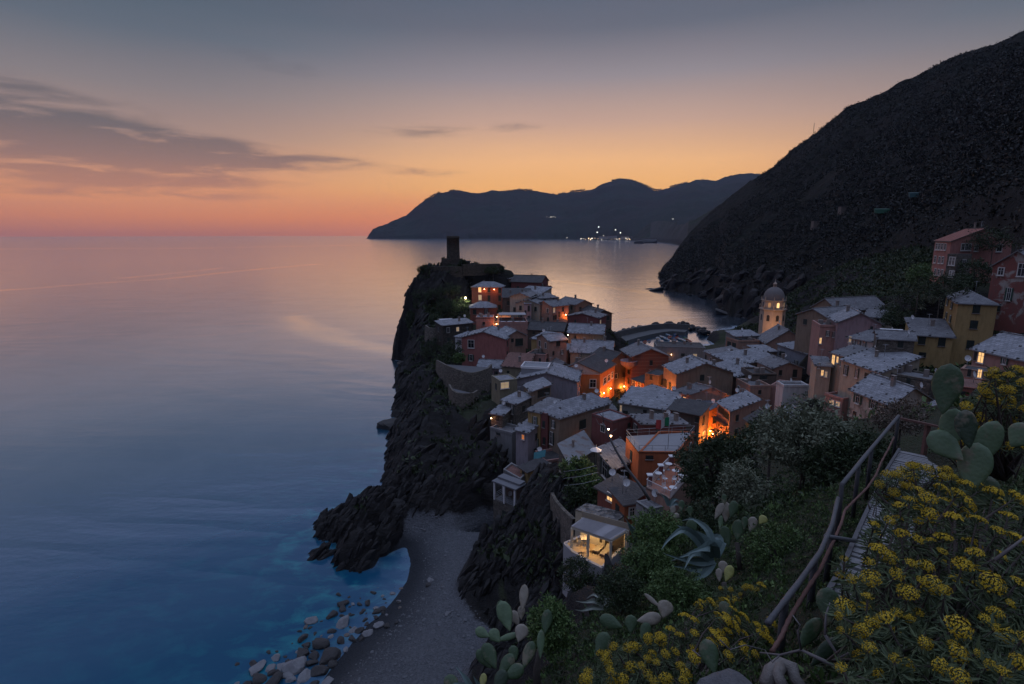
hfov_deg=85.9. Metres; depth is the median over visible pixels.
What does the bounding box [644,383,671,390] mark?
house
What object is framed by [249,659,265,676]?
boulder
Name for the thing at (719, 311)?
sea rock
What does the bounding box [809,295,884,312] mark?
house
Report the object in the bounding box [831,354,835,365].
window
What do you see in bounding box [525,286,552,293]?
house
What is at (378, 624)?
boulder
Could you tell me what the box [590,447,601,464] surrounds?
garden parasol
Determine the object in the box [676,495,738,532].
shrub
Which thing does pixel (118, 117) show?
sky
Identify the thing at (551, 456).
house
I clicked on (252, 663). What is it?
boulder
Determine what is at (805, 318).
house
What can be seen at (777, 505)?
undergrowth
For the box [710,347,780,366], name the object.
house
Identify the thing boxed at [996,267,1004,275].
window
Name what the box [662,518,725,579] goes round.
agave
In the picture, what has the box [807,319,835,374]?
house
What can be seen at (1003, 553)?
bare branch
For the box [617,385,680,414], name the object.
house
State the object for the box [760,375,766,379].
window
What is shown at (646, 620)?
prickly pear
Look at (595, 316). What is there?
house
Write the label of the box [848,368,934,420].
house
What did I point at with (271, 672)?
boulder
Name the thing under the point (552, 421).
window
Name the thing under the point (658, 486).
house
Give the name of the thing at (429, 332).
stone bastion
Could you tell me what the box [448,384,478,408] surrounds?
stone bastion
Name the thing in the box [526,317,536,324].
house
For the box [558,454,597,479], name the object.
shrub
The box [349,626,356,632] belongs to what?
boulder
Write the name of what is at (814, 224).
hut
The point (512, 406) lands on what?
window
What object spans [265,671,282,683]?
boulder
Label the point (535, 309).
house
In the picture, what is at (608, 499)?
window
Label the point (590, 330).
house
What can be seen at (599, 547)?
sun lounger
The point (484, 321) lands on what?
house
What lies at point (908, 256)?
undergrowth
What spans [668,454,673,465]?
gate post
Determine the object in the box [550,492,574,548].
stone bastion
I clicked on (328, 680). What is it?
boulder
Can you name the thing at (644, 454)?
house
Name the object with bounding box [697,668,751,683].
rock
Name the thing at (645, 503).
house
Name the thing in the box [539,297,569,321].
house
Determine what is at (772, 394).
house
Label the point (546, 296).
house
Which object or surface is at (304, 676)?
boulder
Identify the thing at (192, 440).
sea
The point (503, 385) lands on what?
window
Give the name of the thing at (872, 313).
house
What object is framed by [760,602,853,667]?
bare branch
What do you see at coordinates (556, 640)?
shrub
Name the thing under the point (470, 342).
window
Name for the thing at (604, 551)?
sun lounger
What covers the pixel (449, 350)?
shrub
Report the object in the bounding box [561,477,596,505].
shrub
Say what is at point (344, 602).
boulder
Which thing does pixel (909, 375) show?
house
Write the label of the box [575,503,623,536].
house
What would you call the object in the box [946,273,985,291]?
shrub
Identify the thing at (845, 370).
window
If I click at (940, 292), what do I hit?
tree
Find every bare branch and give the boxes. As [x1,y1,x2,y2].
[692,537,1023,681]
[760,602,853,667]
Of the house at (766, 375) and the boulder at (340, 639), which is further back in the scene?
the house at (766, 375)
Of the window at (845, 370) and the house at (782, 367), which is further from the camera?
the house at (782, 367)
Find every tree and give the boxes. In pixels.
[436,297,454,317]
[449,296,469,311]
[498,265,504,272]
[672,424,767,507]
[712,453,773,504]
[735,413,790,497]
[741,393,862,489]
[791,434,877,489]
[824,422,900,469]
[863,396,932,448]
[875,288,919,319]
[892,281,936,308]
[911,271,973,318]
[912,288,951,310]
[954,257,992,291]
[962,225,1023,285]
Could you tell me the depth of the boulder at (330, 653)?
63.08 m
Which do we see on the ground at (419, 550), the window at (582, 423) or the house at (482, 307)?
the house at (482, 307)
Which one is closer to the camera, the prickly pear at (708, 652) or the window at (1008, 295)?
the prickly pear at (708, 652)
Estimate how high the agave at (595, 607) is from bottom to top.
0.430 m
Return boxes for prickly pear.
[443,584,551,683]
[595,593,672,655]
[670,500,692,517]
[686,494,767,569]
[699,601,731,672]
[715,561,733,596]
[800,587,852,665]
[926,363,1023,507]
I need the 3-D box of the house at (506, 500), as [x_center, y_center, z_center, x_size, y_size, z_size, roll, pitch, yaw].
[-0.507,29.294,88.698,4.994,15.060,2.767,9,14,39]
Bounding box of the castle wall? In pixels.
[421,261,500,277]
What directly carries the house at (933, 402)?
on the ground at (419, 550)
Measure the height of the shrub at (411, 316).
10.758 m
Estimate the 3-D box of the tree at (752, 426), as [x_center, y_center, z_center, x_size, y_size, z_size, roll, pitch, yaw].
[14.718,6.871,32.109,3.393,5.674,3.260,5,12,23]
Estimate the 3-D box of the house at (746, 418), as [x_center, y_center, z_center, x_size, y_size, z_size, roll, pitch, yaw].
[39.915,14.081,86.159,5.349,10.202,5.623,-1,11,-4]
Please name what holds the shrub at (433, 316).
on the ground at (419, 550)
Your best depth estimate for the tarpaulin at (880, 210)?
265.89 m
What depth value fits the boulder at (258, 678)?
60.06 m
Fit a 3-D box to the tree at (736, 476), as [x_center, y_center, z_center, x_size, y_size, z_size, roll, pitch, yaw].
[8.025,5.156,19.360,1.910,2.473,2.012,0,11,0]
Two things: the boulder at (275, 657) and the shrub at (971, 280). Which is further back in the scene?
the shrub at (971, 280)
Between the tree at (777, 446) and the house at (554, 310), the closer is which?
the tree at (777, 446)
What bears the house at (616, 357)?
on the ground at (419, 550)
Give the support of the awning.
on the house at (527, 469)
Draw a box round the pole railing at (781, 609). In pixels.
[765,415,899,651]
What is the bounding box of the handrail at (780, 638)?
[769,436,894,652]
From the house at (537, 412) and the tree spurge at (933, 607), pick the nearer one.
the tree spurge at (933, 607)
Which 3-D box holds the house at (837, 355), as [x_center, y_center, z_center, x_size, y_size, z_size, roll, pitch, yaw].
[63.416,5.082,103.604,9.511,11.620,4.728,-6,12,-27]
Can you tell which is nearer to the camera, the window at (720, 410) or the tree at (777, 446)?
the tree at (777, 446)
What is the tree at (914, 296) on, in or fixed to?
on the ground at (419, 550)
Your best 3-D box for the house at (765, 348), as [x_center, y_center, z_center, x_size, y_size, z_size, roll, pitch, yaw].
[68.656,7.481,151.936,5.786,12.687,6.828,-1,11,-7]
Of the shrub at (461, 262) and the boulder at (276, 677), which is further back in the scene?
the shrub at (461, 262)
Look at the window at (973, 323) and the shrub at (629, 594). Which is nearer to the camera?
the shrub at (629, 594)
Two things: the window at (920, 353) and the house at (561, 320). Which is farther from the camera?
the house at (561, 320)
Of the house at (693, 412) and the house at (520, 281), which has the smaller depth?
the house at (693, 412)
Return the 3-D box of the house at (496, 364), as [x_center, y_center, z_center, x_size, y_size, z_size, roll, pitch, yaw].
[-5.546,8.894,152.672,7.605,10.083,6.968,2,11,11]
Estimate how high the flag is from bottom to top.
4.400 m
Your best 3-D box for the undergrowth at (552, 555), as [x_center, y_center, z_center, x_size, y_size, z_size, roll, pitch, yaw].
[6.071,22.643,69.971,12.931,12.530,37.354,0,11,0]
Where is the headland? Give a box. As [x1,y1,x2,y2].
[366,173,759,239]
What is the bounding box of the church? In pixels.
[758,279,786,333]
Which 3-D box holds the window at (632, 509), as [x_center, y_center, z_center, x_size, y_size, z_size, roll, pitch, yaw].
[13.229,18.759,60.517,1.012,1.319,0.300,-3,12,-17]
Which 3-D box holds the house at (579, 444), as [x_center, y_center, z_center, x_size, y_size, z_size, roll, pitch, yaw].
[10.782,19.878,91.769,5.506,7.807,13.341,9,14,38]
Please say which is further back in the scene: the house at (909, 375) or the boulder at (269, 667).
the house at (909, 375)
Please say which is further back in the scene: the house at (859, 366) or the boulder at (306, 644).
the house at (859, 366)
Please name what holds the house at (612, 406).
on the ground at (419, 550)
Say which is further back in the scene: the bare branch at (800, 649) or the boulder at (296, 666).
the boulder at (296, 666)
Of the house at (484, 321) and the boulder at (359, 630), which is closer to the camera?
the boulder at (359, 630)
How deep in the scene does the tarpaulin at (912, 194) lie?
249.84 m
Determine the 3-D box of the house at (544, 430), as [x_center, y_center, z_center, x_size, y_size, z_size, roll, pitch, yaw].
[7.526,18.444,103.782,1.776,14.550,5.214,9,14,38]
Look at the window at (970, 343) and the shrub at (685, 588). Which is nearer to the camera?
the shrub at (685, 588)
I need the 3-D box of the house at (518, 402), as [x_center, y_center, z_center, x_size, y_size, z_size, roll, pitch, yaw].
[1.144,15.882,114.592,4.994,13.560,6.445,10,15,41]
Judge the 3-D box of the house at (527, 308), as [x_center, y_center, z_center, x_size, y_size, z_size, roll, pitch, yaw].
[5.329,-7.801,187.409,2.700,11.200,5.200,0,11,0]
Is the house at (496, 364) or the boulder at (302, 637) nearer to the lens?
the boulder at (302, 637)
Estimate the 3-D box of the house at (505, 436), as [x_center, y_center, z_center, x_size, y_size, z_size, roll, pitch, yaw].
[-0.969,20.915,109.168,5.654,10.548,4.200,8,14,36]
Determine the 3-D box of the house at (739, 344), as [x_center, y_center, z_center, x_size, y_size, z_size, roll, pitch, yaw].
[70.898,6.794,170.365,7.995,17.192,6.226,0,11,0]
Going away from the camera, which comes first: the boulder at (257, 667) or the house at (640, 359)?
the boulder at (257, 667)
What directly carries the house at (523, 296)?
on the ground at (419, 550)
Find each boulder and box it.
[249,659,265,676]
[249,660,256,666]
[252,673,266,683]
[265,663,275,672]
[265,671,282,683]
[267,669,279,675]
[271,653,279,661]
[277,662,284,671]
[281,656,306,674]
[282,672,293,678]
[285,676,296,682]
[297,634,307,642]
[297,647,309,657]
[297,668,310,682]
[302,642,310,647]
[304,616,317,624]
[306,659,318,666]
[308,651,319,659]
[310,665,328,676]
[310,680,319,683]
[312,637,329,649]
[319,647,340,664]
[321,676,333,683]
[326,610,337,619]
[327,628,336,633]
[327,659,337,668]
[336,615,348,628]
[337,600,349,607]
[337,636,343,643]
[339,604,345,612]
[348,636,356,642]
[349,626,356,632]
[355,627,364,633]
[362,629,372,636]
[372,608,381,613]
[373,621,383,628]
[379,606,386,610]
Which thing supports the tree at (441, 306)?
on the ground at (419, 550)
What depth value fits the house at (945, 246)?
124.39 m
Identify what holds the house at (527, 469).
on the ground at (419, 550)
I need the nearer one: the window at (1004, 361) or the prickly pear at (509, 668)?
the prickly pear at (509, 668)
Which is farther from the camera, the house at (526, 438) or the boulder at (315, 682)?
the house at (526, 438)
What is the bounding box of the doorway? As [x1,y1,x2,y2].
[600,535,623,552]
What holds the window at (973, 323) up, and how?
in the house at (970, 317)
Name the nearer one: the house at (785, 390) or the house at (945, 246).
the house at (785, 390)
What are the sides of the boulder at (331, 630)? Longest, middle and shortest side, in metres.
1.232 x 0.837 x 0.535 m
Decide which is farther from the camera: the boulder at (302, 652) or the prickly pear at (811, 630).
the boulder at (302, 652)
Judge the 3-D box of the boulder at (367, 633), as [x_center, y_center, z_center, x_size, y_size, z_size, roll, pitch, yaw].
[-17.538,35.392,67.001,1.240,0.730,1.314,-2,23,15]
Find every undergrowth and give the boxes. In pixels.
[353,261,868,584]
[408,263,491,405]
[512,475,599,644]
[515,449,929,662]
[577,468,865,619]
[693,295,1013,467]
[733,241,979,372]
[920,410,1023,493]
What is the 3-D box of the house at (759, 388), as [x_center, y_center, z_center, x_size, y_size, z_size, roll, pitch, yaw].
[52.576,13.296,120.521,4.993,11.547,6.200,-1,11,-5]
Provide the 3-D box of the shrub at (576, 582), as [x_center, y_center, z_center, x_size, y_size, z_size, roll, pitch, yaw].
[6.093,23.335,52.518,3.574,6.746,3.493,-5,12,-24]
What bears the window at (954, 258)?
in the house at (953, 261)
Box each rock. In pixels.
[376,418,396,429]
[634,240,644,243]
[641,239,656,242]
[648,287,663,290]
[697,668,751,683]
[715,308,727,314]
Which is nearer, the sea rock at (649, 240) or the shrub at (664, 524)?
the shrub at (664, 524)
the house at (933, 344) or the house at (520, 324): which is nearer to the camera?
the house at (933, 344)
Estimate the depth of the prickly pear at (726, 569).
9.56 m
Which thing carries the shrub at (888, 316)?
on the ground at (419, 550)
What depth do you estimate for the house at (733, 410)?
101.96 m
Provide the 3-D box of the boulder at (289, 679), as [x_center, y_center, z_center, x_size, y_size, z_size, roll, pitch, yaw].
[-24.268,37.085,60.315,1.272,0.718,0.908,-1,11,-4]
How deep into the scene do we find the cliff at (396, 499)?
86.72 m
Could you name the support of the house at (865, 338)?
on the ground at (419, 550)
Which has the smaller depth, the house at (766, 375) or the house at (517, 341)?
the house at (766, 375)
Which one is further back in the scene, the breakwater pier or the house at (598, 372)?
the breakwater pier
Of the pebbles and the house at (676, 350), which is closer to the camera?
the pebbles
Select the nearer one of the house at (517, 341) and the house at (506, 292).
the house at (517, 341)
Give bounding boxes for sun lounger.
[593,542,603,552]
[599,543,612,556]
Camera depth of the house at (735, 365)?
130.52 m
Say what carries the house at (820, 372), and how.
on the ground at (419, 550)
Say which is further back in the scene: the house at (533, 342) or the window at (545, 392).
the house at (533, 342)
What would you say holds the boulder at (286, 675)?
in the sea
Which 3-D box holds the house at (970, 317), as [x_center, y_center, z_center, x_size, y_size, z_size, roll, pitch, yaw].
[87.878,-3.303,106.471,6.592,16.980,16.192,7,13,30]
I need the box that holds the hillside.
[661,31,1023,319]
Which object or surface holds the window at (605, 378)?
in the house at (598, 372)
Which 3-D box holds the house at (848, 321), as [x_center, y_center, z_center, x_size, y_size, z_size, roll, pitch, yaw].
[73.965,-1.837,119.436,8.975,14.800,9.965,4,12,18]
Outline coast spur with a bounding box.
[631,203,721,245]
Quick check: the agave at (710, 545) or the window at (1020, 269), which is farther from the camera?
the window at (1020, 269)
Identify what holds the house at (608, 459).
on the ground at (419, 550)
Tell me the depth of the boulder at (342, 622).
68.65 m
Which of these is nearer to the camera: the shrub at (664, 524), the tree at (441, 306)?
the shrub at (664, 524)
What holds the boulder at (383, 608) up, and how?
in the sea
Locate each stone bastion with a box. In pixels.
[424,325,435,341]
[436,360,492,394]
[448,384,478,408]
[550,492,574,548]
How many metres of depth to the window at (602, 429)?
93.79 m
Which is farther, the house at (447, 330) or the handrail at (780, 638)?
the house at (447, 330)
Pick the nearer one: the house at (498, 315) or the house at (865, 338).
the house at (865, 338)
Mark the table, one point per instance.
(583, 537)
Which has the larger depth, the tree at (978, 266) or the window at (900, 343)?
the tree at (978, 266)
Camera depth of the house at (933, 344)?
101.80 m
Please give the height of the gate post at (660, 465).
1.240 m
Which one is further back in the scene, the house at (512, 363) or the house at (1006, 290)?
the house at (512, 363)
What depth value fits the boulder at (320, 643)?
64.89 m
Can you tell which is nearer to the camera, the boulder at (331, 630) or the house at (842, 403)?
the boulder at (331, 630)
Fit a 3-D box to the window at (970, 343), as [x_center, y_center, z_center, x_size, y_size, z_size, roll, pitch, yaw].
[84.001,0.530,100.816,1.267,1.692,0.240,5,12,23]
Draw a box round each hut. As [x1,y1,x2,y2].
[810,221,818,229]
[838,206,846,214]
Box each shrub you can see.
[404,309,414,327]
[416,263,430,273]
[419,335,438,360]
[426,312,441,324]
[435,353,453,363]
[438,340,463,364]
[450,353,465,363]
[458,259,466,265]
[483,265,499,280]
[526,590,576,666]
[556,552,595,592]
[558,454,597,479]
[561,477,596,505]
[574,470,602,494]
[591,564,647,616]
[614,536,677,588]
[624,506,689,561]
[639,565,717,620]
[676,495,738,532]
[739,519,809,570]
[879,309,915,328]
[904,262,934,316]
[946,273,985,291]
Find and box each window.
[445,327,450,332]
[468,340,474,348]
[468,354,473,360]
[500,381,509,389]
[510,404,513,414]
[515,338,522,346]
[532,416,536,424]
[537,387,549,398]
[548,431,553,445]
[551,420,554,428]
[579,419,585,430]
[589,379,596,387]
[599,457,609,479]
[600,424,605,432]
[603,376,606,385]
[605,491,611,503]
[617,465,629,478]
[628,506,635,518]
[632,423,637,432]
[645,455,653,460]
[717,406,723,415]
[723,411,728,420]
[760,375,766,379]
[792,369,797,377]
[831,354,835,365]
[834,401,840,407]
[843,365,848,375]
[853,393,861,404]
[854,367,858,378]
[868,399,876,409]
[897,341,903,348]
[917,336,925,344]
[919,352,925,357]
[937,338,945,346]
[947,257,952,265]
[951,257,955,265]
[960,243,964,250]
[966,340,974,348]
[966,369,971,377]
[969,320,977,329]
[971,305,980,313]
[972,351,976,360]
[975,352,984,364]
[976,369,982,378]
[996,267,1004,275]
[1000,357,1007,365]
[1004,288,1013,301]
[1015,263,1023,277]
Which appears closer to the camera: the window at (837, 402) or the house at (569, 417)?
the window at (837, 402)
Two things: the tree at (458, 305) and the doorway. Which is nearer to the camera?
the doorway
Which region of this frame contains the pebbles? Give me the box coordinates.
[341,507,491,683]
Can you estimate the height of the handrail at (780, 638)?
1.665 m
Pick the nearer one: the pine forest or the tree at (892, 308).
the tree at (892, 308)
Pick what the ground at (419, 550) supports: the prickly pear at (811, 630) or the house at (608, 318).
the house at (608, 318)
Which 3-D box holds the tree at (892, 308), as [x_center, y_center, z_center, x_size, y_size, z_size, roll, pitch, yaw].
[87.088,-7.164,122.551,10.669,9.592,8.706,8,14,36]
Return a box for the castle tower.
[441,236,469,265]
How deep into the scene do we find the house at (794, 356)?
145.19 m
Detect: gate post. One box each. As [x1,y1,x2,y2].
[646,473,652,485]
[657,463,663,475]
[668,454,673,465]
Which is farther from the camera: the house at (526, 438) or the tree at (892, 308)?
the tree at (892, 308)
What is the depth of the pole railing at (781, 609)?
7.00 m
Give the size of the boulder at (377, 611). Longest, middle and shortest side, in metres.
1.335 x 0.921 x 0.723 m
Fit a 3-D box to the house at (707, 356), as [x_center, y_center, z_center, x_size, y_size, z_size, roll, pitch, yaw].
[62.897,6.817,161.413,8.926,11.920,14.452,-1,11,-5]
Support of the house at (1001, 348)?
on the ground at (419, 550)
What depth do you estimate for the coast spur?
3062.65 m
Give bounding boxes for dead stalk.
[593,406,650,500]
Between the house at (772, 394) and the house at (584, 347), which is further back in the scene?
the house at (584, 347)
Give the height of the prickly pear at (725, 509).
1.317 m
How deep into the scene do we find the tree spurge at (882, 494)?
4.95 m
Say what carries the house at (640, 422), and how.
on the ground at (419, 550)
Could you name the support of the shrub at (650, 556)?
on the ground at (419, 550)
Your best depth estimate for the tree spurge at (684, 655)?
5.22 m
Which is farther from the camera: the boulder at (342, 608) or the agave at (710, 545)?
the boulder at (342, 608)
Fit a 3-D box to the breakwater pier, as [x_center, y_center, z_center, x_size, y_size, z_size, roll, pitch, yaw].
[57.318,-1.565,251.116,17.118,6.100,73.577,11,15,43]
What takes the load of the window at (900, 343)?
in the house at (898, 340)
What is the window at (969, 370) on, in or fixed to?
in the house at (967, 371)
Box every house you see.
[434,314,474,348]
[453,331,469,352]
[460,325,509,365]
[469,301,497,324]
[470,280,505,309]
[476,313,494,329]
[476,355,503,374]
[488,398,511,427]
[490,422,520,463]
[491,369,516,404]
[492,473,525,520]
[497,312,514,324]
[498,312,527,348]
[500,352,535,377]
[500,389,534,424]
[502,288,530,311]
[502,325,527,352]
[503,462,524,480]
[508,289,541,316]
[510,273,548,287]
[513,412,538,465]
[515,294,542,320]
[516,357,582,399]
[517,458,547,482]
[522,377,552,405]
[524,302,531,317]
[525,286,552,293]
[525,397,563,447]
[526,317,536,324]
[526,318,567,348]
[528,347,547,361]
[529,328,555,350]
[535,326,568,361]
[535,447,558,463]
[536,292,556,299]
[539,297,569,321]
[541,389,612,453]
[541,400,556,448]
[551,358,568,365]
[555,319,566,321]
[557,430,594,478]
[561,295,593,314]
[566,308,607,334]
[566,318,606,342]
[566,343,569,364]
[568,353,616,398]
[569,336,614,363]
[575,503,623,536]
[581,304,613,328]
[590,343,626,389]
[591,409,630,446]
[593,469,645,508]
[595,437,630,480]
[603,397,618,411]
[607,476,638,543]
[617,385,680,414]
[619,339,670,390]
[625,426,694,485]
[628,406,690,435]
[630,369,651,386]
[634,489,663,542]
[644,369,663,386]
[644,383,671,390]
[646,457,691,521]
[654,340,704,360]
[662,351,735,395]
[666,394,712,449]
[672,376,730,400]
[702,345,739,360]
[702,392,716,438]
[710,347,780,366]
[711,388,762,437]
[717,357,754,394]
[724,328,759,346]
[726,337,759,349]
[735,375,770,409]
[741,363,776,384]
[742,400,780,428]
[746,344,777,355]
[755,353,804,380]
[757,320,794,349]
[769,379,808,413]
[774,378,808,409]
[776,341,807,364]
[776,403,803,423]
[794,300,859,352]
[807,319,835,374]
[807,349,833,399]
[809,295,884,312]
[823,391,848,420]
[827,299,884,349]
[828,339,868,391]
[838,344,922,416]
[845,324,892,347]
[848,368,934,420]
[865,306,895,328]
[872,328,917,353]
[890,364,936,400]
[904,314,956,367]
[927,400,936,405]
[930,222,1013,283]
[943,281,1000,364]
[945,253,971,291]
[959,371,984,398]
[960,355,997,381]
[969,330,1023,381]
[988,245,1023,333]
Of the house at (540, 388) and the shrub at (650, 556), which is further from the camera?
the house at (540, 388)
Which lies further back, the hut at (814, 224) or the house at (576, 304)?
the hut at (814, 224)
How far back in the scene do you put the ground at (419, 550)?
71.66 m
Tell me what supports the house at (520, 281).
on the ground at (419, 550)
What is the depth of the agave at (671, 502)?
17.30 m
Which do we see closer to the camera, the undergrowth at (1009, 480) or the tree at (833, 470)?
the undergrowth at (1009, 480)
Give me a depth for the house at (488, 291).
206.25 m
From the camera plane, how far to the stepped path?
8.25 m
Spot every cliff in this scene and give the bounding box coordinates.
[307,262,662,681]
[659,264,805,317]
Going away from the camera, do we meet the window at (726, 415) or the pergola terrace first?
the pergola terrace
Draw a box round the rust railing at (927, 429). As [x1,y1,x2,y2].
[900,417,937,455]
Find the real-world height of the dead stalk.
3.085 m
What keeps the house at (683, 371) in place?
on the ground at (419, 550)
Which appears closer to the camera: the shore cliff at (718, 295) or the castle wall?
the castle wall
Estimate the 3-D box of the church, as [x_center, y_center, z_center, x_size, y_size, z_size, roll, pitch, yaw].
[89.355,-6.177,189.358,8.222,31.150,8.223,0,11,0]
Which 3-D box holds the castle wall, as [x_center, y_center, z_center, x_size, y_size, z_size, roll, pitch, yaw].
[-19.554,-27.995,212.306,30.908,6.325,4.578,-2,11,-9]
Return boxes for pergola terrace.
[562,511,629,596]
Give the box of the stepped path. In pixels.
[827,448,942,599]
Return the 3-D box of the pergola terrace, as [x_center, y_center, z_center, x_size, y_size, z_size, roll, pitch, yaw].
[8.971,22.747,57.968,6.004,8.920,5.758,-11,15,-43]
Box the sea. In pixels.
[0,236,747,683]
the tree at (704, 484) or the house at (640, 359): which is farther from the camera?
the house at (640, 359)
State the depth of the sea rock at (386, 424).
137.97 m
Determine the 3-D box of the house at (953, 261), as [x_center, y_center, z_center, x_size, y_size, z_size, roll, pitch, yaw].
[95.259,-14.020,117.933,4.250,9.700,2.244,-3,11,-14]
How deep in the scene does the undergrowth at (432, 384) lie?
181.76 m
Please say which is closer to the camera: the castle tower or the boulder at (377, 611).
the boulder at (377, 611)
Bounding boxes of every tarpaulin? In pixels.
[874,209,889,212]
[908,192,918,196]
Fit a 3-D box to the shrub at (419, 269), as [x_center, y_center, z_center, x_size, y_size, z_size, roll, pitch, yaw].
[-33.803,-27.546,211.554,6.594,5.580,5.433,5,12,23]
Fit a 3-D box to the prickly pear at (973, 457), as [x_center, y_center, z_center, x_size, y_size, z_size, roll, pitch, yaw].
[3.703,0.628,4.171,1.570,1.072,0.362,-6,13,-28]
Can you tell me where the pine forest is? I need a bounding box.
[424,173,759,200]
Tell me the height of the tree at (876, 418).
3.900 m
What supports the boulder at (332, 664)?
on the ground at (419, 550)
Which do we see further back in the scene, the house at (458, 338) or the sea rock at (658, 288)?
the sea rock at (658, 288)
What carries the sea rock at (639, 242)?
in the sea
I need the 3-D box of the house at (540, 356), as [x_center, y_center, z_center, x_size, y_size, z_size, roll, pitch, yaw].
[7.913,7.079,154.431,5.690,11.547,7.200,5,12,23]
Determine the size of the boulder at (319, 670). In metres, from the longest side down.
1.907 x 1.546 x 1.121 m
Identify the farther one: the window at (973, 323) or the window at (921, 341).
the window at (921, 341)
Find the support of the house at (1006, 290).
on the ground at (419, 550)
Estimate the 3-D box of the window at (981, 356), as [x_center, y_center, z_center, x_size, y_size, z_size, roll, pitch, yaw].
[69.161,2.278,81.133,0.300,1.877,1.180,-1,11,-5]
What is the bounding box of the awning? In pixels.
[534,450,545,458]
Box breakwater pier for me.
[614,323,688,343]
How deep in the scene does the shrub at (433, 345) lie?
171.25 m
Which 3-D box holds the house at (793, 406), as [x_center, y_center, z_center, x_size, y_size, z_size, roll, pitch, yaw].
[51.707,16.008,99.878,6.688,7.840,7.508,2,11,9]
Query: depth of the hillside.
345.22 m
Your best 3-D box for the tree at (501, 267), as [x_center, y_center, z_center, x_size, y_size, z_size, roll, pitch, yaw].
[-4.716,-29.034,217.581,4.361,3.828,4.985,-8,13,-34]
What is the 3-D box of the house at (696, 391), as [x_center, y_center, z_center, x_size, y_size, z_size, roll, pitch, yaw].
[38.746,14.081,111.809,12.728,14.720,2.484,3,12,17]
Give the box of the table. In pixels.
[580,535,586,546]
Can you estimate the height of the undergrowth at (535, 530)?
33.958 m
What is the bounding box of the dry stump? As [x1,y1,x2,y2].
[759,657,805,683]
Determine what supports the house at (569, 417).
on the ground at (419, 550)
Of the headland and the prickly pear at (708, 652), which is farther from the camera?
the headland
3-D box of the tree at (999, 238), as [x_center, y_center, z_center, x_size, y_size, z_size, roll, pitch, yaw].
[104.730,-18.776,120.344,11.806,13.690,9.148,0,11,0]
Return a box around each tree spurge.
[575,597,776,683]
[712,581,766,603]
[822,477,1023,683]
[867,460,962,525]
[938,364,1023,481]
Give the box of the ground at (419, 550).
[313,248,1023,683]
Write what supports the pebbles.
on the ground at (419, 550)
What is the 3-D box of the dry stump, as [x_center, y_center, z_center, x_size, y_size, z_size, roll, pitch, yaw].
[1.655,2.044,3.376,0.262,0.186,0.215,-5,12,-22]
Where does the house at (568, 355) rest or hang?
on the ground at (419, 550)
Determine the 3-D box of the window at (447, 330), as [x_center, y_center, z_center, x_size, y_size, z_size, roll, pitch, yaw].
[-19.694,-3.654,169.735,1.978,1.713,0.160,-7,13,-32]
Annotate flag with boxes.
[656,417,669,442]
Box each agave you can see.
[453,666,479,683]
[577,593,613,610]
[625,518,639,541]
[660,493,679,506]
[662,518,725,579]
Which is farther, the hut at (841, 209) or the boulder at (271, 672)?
the hut at (841, 209)
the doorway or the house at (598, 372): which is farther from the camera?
the house at (598, 372)
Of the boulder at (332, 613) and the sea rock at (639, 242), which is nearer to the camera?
the boulder at (332, 613)
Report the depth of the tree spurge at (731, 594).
8.47 m
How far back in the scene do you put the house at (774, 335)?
160.91 m
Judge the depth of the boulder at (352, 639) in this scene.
65.95 m
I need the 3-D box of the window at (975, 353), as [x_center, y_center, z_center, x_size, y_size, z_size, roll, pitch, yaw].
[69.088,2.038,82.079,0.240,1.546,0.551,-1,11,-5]
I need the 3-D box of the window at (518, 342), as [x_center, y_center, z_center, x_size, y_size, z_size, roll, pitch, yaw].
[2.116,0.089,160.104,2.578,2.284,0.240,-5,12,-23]
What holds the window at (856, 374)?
in the house at (859, 366)
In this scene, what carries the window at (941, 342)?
in the house at (933, 344)
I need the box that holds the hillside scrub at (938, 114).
[658,31,1023,281]
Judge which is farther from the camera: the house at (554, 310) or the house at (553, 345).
the house at (554, 310)
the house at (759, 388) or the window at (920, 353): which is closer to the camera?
the window at (920, 353)
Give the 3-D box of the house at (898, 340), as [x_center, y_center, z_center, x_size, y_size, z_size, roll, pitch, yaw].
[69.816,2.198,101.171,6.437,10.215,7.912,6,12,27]
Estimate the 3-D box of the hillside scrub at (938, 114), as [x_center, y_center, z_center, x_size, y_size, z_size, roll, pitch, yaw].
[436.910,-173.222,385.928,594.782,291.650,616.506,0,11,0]
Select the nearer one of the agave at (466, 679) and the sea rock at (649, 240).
the agave at (466, 679)
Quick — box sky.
[0,0,1023,236]

